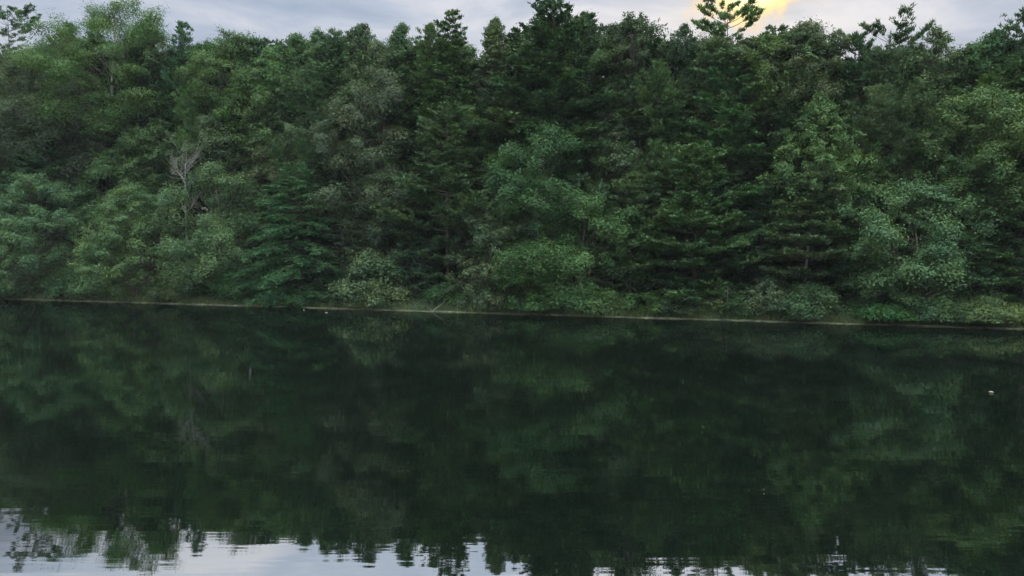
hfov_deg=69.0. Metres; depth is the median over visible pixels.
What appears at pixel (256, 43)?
pine tree
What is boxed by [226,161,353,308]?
hemlock tree
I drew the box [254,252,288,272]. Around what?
undergrowth bush
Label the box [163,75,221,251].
tree
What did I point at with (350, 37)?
broadleaf tree
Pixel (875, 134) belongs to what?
pine tree
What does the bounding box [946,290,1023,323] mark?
shrub
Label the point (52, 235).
hemlock tree
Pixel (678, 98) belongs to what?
pine tree
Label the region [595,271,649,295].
undergrowth bush
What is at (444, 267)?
undergrowth bush
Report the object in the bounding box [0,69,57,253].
pine tree
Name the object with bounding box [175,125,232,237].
pine tree
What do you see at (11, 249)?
broadleaf tree
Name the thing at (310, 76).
tree
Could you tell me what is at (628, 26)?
broadleaf tree
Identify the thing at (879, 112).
pine tree
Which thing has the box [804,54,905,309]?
hemlock tree
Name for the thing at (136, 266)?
undergrowth bush
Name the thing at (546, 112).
pine tree
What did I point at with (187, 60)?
pine tree
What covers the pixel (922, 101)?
broadleaf tree
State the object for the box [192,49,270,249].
pine tree
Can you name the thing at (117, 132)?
broadleaf tree
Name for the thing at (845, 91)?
pine tree
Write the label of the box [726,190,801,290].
pine tree
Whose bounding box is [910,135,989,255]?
pine tree
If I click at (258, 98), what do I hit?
broadleaf tree
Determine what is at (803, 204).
pine tree
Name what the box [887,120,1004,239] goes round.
broadleaf tree
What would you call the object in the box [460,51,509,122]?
broadleaf tree
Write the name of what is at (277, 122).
broadleaf tree
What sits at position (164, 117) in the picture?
pine tree
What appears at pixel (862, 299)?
undergrowth bush
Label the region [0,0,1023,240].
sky
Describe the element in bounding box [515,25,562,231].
pine tree
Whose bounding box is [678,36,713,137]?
pine tree
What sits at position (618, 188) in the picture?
pine tree
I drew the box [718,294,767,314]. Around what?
shrub
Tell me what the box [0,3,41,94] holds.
pine tree
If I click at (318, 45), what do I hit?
broadleaf tree
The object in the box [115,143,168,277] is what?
pine tree
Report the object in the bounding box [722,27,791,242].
pine tree
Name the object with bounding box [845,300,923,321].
shrub
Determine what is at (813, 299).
shrub
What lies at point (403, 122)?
pine tree
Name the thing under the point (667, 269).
undergrowth bush
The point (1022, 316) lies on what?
shrub
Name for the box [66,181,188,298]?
broadleaf tree
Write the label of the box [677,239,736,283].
undergrowth bush
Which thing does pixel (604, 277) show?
undergrowth bush
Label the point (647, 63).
pine tree
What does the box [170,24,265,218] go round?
broadleaf tree
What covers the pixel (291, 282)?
undergrowth bush
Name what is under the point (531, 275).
broadleaf tree
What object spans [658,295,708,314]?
shrub
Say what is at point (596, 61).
broadleaf tree
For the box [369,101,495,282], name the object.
pine tree
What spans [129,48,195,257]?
pine tree
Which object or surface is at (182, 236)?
undergrowth bush
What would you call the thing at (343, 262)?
hemlock tree
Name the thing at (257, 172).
broadleaf tree
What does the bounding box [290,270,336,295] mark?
undergrowth bush
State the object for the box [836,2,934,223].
pine tree
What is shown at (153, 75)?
pine tree
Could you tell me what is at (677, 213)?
pine tree
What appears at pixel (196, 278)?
broadleaf tree
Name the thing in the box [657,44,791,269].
pine tree
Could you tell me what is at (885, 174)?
hemlock tree
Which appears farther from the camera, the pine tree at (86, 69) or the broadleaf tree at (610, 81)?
the pine tree at (86, 69)
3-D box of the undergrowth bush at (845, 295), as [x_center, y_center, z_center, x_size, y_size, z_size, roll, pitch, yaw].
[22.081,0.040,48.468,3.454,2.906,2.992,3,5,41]
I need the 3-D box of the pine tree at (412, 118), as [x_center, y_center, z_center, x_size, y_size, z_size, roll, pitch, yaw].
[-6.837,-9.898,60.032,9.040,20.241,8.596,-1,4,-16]
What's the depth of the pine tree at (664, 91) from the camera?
52.18 m
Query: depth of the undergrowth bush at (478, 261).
56.57 m
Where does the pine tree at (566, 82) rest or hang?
on the ground at (400, 308)
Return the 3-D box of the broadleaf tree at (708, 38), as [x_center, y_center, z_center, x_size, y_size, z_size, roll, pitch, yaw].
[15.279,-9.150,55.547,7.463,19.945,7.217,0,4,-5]
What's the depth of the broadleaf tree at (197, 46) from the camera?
66.14 m
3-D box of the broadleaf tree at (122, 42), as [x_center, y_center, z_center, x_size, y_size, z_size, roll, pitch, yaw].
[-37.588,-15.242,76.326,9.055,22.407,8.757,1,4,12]
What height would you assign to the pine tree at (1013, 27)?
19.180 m
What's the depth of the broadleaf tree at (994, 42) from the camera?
46.95 m
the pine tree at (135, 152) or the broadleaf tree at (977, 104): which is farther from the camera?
the pine tree at (135, 152)
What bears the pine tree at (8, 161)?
on the ground at (400, 308)
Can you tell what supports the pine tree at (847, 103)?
on the ground at (400, 308)
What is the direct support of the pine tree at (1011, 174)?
on the ground at (400, 308)
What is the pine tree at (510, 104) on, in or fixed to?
on the ground at (400, 308)
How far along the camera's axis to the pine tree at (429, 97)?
57.32 m
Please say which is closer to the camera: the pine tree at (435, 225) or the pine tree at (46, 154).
the pine tree at (435, 225)
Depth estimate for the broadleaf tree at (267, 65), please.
62.70 m
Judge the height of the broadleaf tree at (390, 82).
18.055 m
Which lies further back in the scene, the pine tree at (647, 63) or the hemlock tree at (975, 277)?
the pine tree at (647, 63)
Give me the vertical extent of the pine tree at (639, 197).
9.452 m
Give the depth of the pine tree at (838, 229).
46.61 m
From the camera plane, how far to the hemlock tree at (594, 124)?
54.29 m
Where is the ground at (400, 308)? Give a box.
[1,184,1023,327]
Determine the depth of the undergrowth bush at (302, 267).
61.58 m
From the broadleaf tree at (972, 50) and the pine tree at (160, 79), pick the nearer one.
the broadleaf tree at (972, 50)
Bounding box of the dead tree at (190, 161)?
[164,132,206,252]
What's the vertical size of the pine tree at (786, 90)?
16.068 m
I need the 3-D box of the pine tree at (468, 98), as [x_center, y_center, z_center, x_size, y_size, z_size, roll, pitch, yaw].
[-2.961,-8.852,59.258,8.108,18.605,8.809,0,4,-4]
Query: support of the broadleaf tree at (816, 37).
on the ground at (400, 308)
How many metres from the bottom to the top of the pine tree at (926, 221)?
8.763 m
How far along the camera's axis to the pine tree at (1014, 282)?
43.50 m
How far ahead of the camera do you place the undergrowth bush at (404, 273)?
58.45 m
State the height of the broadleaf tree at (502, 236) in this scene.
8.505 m
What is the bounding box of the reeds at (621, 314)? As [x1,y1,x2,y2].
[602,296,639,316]
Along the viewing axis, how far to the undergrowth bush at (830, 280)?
49.66 m
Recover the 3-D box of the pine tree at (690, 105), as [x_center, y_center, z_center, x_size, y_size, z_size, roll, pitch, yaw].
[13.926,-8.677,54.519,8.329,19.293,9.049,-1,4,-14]
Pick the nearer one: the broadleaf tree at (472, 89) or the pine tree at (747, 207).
the pine tree at (747, 207)
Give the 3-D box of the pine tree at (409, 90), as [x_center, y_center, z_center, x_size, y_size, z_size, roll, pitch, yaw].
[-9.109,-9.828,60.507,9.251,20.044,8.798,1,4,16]
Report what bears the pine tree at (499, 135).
on the ground at (400, 308)
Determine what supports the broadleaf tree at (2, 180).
on the ground at (400, 308)
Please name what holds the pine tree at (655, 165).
on the ground at (400, 308)
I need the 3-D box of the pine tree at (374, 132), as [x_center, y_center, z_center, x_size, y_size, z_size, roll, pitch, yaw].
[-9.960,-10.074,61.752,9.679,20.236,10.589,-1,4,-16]
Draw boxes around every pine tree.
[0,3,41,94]
[0,67,31,171]
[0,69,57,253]
[0,111,72,221]
[0,136,99,261]
[2,43,109,259]
[29,43,114,237]
[46,21,87,234]
[54,31,117,246]
[60,37,112,186]
[80,33,181,191]
[93,37,158,203]
[109,56,183,179]
[113,56,201,238]
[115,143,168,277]
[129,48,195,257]
[140,47,202,209]
[145,54,215,218]
[155,20,203,216]
[162,41,250,267]
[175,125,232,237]
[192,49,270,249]
[198,38,266,239]
[205,35,283,265]
[205,141,265,281]
[241,32,346,245]
[245,38,283,162]
[250,44,304,232]
[256,164,315,262]
[260,41,363,187]
[268,41,369,244]
[305,27,347,261]
[306,94,378,278]
[316,42,381,242]
[334,46,412,221]
[341,45,420,248]
[353,46,388,171]
[358,35,449,173]
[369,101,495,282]
[382,40,450,231]
[385,48,481,266]
[389,130,463,268]
[392,9,489,264]
[400,21,453,231]
[401,50,485,164]
[404,74,452,265]
[429,59,509,264]
[457,92,550,241]
[463,26,543,204]
[465,64,533,218]
[470,0,626,232]
[483,18,612,172]
[489,156,539,235]
[490,27,524,217]
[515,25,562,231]
[523,103,607,282]
[533,10,614,181]
[566,22,686,155]
[573,24,658,176]
[576,11,602,172]
[577,169,680,297]
[581,162,608,263]
[588,29,680,177]
[588,36,689,207]
[606,59,711,213]
[606,166,625,251]
[609,117,703,237]
[611,34,699,214]
[625,140,793,311]
[638,41,702,249]
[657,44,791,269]
[660,37,751,229]
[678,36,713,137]
[691,0,765,233]
[692,122,766,279]
[702,165,765,272]
[710,31,814,245]
[717,22,805,211]
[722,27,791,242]
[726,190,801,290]
[743,79,850,286]
[745,67,820,263]
[745,168,866,284]
[764,56,867,222]
[768,25,853,156]
[784,141,923,272]
[786,50,860,268]
[792,51,870,200]
[830,35,954,264]
[831,30,896,119]
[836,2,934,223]
[851,48,919,209]
[893,73,959,241]
[905,179,948,251]
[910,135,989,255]
[914,51,998,176]
[949,50,1023,292]
[969,186,1023,305]
[989,6,1023,247]
[1005,167,1023,235]
[1008,34,1023,235]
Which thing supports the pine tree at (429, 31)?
on the ground at (400, 308)
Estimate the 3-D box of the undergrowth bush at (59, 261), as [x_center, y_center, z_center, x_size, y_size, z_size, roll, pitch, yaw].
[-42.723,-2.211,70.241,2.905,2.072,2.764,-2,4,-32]
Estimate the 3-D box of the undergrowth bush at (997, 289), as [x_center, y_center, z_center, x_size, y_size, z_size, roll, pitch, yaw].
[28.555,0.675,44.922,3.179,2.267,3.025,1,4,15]
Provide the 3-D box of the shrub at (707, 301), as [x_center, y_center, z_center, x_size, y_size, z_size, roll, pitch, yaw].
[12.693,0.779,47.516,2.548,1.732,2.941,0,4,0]
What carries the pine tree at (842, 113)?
on the ground at (400, 308)
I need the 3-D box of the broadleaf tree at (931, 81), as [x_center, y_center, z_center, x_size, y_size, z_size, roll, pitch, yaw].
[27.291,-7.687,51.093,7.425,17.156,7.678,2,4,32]
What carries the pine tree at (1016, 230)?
on the ground at (400, 308)
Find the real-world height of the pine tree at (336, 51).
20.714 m
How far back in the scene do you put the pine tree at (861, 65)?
49.31 m
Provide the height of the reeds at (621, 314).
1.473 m
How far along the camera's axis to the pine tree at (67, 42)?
71.00 m
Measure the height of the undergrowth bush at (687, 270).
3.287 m
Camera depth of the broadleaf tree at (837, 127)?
47.16 m
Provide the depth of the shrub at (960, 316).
42.58 m
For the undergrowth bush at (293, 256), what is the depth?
62.28 m
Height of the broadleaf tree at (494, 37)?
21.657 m
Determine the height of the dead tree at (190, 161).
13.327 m
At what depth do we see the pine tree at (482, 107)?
56.71 m
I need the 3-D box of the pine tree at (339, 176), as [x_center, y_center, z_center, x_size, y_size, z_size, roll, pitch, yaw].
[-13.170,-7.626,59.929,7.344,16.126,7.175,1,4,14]
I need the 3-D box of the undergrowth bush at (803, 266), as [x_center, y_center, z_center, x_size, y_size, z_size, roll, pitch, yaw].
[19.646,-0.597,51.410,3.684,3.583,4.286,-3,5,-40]
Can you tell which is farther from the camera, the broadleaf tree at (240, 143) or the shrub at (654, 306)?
the broadleaf tree at (240, 143)
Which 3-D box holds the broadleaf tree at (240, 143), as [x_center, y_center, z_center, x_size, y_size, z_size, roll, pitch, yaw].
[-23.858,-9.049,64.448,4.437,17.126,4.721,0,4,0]
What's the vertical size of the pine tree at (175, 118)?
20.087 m
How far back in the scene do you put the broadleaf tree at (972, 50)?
47.31 m
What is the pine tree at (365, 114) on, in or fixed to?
on the ground at (400, 308)
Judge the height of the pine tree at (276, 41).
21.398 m
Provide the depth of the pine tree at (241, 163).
63.15 m
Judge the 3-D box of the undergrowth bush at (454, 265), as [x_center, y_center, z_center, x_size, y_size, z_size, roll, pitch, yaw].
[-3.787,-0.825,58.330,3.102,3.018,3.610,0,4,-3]
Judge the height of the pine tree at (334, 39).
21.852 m
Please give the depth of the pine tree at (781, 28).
51.47 m
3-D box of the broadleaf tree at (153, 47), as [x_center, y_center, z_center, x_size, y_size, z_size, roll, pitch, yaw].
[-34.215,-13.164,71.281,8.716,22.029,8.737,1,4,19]
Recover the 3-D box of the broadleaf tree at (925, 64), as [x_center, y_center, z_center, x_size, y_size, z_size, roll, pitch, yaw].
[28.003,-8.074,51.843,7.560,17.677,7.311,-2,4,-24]
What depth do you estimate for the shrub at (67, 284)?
61.31 m
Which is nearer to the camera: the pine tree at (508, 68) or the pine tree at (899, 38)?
the pine tree at (899, 38)
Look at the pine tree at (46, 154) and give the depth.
68.96 m
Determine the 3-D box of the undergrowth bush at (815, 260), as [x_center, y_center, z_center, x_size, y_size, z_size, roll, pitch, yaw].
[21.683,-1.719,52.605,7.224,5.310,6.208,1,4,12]
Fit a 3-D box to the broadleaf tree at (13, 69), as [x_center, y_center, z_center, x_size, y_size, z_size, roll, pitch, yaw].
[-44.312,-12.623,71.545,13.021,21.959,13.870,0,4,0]
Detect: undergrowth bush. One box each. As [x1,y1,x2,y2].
[43,255,69,273]
[100,263,123,282]
[117,250,146,279]
[140,231,198,276]
[197,240,253,263]
[244,241,266,262]
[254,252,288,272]
[267,237,314,275]
[285,276,295,294]
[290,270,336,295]
[291,253,328,277]
[330,229,365,287]
[392,264,411,290]
[426,232,478,283]
[437,272,471,289]
[453,264,476,286]
[460,221,528,283]
[584,270,625,295]
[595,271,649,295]
[634,249,689,292]
[670,267,698,292]
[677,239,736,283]
[716,250,764,290]
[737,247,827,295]
[790,261,828,284]
[801,245,845,280]
[821,283,846,310]
[822,276,842,289]
[831,273,858,308]
[845,289,885,310]
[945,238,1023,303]
[958,282,1010,304]
[962,273,1006,296]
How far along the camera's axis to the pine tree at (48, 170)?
67.14 m
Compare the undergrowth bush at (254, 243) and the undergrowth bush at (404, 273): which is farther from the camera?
the undergrowth bush at (254, 243)
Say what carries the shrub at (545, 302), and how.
on the ground at (400, 308)
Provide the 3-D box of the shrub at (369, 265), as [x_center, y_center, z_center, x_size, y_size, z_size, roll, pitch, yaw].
[-10.124,-0.885,54.452,7.144,4.180,6.140,-3,5,-37]
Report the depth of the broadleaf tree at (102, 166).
65.75 m
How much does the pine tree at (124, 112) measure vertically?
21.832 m
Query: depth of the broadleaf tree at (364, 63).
59.56 m
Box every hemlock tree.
[29,167,72,262]
[134,172,190,279]
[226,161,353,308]
[306,200,372,305]
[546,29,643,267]
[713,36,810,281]
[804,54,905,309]
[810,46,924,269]
[828,171,929,309]
[918,166,1023,306]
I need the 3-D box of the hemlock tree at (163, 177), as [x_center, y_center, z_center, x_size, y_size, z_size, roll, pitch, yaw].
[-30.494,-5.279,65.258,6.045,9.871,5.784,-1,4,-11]
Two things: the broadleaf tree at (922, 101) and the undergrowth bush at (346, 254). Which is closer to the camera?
the broadleaf tree at (922, 101)
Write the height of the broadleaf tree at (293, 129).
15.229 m
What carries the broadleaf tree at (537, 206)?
on the ground at (400, 308)
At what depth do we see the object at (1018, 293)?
46.00 m
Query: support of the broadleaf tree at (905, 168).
on the ground at (400, 308)
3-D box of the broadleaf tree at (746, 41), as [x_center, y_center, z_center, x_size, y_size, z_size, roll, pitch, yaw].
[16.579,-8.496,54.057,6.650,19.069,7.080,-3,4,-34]
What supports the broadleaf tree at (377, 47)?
on the ground at (400, 308)
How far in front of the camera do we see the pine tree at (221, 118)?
63.62 m
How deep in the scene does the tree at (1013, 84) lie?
46.01 m
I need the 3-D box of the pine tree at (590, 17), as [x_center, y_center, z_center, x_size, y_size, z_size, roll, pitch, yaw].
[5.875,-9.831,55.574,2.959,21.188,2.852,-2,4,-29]
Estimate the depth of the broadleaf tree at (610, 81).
53.71 m
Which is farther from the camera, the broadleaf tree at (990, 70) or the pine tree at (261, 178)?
the pine tree at (261, 178)
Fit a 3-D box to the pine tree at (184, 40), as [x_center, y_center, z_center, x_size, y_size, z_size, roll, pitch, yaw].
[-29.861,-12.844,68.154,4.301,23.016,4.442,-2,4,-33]
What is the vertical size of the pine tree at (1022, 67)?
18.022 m
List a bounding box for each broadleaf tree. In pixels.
[0,39,91,168]
[0,68,53,167]
[0,136,17,207]
[0,169,121,296]
[0,207,44,272]
[2,0,176,232]
[13,102,117,226]
[59,140,173,251]
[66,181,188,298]
[80,109,132,231]
[99,32,164,73]
[102,31,171,245]
[115,117,184,243]
[146,158,286,298]
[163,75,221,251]
[163,110,247,246]
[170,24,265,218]
[176,39,230,210]
[191,45,226,146]
[209,83,254,247]
[221,45,305,192]
[229,130,295,270]
[238,97,286,257]
[242,44,304,122]
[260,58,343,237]
[272,32,314,102]
[272,108,347,262]
[290,64,445,264]
[292,27,337,111]
[312,36,400,163]
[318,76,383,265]
[339,22,381,100]
[348,38,405,217]
[357,153,408,246]
[374,21,418,231]
[376,231,445,302]
[425,99,500,282]
[430,40,480,148]
[440,187,530,309]
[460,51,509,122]
[460,120,608,290]
[470,49,492,114]
[476,16,510,104]
[478,236,572,309]
[481,183,675,314]
[492,24,577,227]
[531,8,624,119]
[554,107,658,258]
[556,117,630,277]
[584,72,639,232]
[590,11,674,240]
[664,22,703,134]
[679,33,761,279]
[691,31,741,117]
[697,35,775,230]
[737,32,806,251]
[748,90,880,283]
[754,15,858,248]
[754,22,853,252]
[809,174,1010,322]
[852,46,939,241]
[858,43,969,213]
[885,134,952,239]
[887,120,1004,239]
[895,62,954,173]
[897,42,954,213]
[902,24,963,125]
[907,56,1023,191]
[915,79,1023,292]
[940,37,1003,127]
[957,46,1023,107]
[961,39,1023,136]
[973,26,1023,239]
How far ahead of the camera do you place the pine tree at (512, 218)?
55.10 m
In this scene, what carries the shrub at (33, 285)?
on the ground at (400, 308)
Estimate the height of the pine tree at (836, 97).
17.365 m
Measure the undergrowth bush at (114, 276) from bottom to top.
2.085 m
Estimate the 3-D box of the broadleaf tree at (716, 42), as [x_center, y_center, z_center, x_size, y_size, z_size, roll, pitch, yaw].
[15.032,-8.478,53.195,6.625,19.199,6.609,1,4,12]
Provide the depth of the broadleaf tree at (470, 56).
59.84 m
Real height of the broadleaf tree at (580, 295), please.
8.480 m
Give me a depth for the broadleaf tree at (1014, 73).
46.50 m
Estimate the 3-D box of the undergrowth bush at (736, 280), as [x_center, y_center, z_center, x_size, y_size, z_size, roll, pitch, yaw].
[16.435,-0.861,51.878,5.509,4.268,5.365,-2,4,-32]
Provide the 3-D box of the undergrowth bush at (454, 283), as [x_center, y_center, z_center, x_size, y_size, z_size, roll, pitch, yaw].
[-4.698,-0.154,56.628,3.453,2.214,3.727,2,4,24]
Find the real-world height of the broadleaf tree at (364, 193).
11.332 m
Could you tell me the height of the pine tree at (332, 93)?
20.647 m
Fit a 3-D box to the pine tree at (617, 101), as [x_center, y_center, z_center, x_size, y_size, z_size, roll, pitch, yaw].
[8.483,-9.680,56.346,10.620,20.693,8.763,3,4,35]
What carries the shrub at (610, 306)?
on the ground at (400, 308)
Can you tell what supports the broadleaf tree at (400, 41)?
on the ground at (400, 308)
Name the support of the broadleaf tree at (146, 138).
on the ground at (400, 308)
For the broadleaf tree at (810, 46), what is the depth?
49.90 m
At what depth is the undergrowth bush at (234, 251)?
65.61 m
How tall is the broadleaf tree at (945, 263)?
8.799 m
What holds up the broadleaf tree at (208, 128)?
on the ground at (400, 308)
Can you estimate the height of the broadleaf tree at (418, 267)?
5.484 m
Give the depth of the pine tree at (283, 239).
61.12 m
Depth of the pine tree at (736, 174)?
50.34 m
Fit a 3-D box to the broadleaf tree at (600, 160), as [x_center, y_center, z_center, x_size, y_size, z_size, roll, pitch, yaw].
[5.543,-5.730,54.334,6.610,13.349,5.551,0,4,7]
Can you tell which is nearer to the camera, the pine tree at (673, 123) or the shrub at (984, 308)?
the shrub at (984, 308)
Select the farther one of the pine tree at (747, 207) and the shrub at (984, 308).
the pine tree at (747, 207)
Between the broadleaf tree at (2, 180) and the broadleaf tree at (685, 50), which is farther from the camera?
the broadleaf tree at (2, 180)
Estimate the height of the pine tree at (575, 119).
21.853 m
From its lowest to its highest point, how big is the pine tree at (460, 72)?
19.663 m
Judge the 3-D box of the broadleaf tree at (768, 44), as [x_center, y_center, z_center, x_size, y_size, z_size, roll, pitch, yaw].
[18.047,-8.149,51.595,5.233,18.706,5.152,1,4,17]
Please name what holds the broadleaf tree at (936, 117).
on the ground at (400, 308)
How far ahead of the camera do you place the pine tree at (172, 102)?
68.87 m
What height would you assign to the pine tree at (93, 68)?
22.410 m
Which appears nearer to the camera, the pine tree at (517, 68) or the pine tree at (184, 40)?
the pine tree at (517, 68)
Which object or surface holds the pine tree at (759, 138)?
on the ground at (400, 308)
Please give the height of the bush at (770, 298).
2.630 m
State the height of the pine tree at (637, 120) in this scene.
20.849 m
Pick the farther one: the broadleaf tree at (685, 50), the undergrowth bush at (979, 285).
the broadleaf tree at (685, 50)
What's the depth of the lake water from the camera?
18.16 m
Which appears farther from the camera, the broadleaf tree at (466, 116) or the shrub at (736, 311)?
the broadleaf tree at (466, 116)
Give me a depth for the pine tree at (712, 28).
51.52 m
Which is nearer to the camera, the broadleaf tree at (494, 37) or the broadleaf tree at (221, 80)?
the broadleaf tree at (494, 37)
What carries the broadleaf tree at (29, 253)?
on the ground at (400, 308)
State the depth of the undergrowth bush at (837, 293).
48.23 m
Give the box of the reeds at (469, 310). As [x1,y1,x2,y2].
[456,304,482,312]
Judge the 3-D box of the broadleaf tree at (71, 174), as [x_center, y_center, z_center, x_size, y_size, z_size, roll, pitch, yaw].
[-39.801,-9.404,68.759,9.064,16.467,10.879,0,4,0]
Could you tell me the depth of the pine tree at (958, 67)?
47.42 m
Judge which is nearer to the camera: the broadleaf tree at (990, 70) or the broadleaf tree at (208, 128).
the broadleaf tree at (990, 70)
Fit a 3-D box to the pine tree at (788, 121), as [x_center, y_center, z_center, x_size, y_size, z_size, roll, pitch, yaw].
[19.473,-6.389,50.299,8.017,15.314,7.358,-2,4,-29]
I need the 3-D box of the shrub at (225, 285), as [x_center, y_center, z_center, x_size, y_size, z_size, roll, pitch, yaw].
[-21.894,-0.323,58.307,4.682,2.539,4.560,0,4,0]
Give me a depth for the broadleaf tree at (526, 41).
55.80 m
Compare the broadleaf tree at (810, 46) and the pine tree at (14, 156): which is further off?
the pine tree at (14, 156)
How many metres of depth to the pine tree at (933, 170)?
47.52 m
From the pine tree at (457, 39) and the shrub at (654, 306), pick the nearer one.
the shrub at (654, 306)
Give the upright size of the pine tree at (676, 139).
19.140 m
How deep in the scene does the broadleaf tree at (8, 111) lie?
68.48 m
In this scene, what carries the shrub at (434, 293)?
on the ground at (400, 308)
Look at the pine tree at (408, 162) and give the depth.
59.06 m
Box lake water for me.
[0,299,1023,575]
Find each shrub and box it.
[0,268,52,296]
[39,270,112,297]
[142,280,193,299]
[207,268,260,300]
[323,247,420,306]
[422,279,475,306]
[518,289,574,310]
[575,290,622,310]
[629,291,666,313]
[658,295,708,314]
[693,289,726,313]
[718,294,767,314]
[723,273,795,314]
[770,276,860,319]
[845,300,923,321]
[924,305,983,322]
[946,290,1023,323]
[1007,306,1023,321]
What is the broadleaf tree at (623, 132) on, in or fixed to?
on the ground at (400, 308)
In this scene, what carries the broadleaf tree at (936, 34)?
on the ground at (400, 308)
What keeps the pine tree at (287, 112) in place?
on the ground at (400, 308)
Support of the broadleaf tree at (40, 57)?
on the ground at (400, 308)
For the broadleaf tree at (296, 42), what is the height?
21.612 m
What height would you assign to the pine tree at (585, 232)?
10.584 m
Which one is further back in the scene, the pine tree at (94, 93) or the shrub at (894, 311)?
the pine tree at (94, 93)
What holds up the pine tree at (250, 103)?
on the ground at (400, 308)
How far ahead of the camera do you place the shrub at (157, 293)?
58.52 m

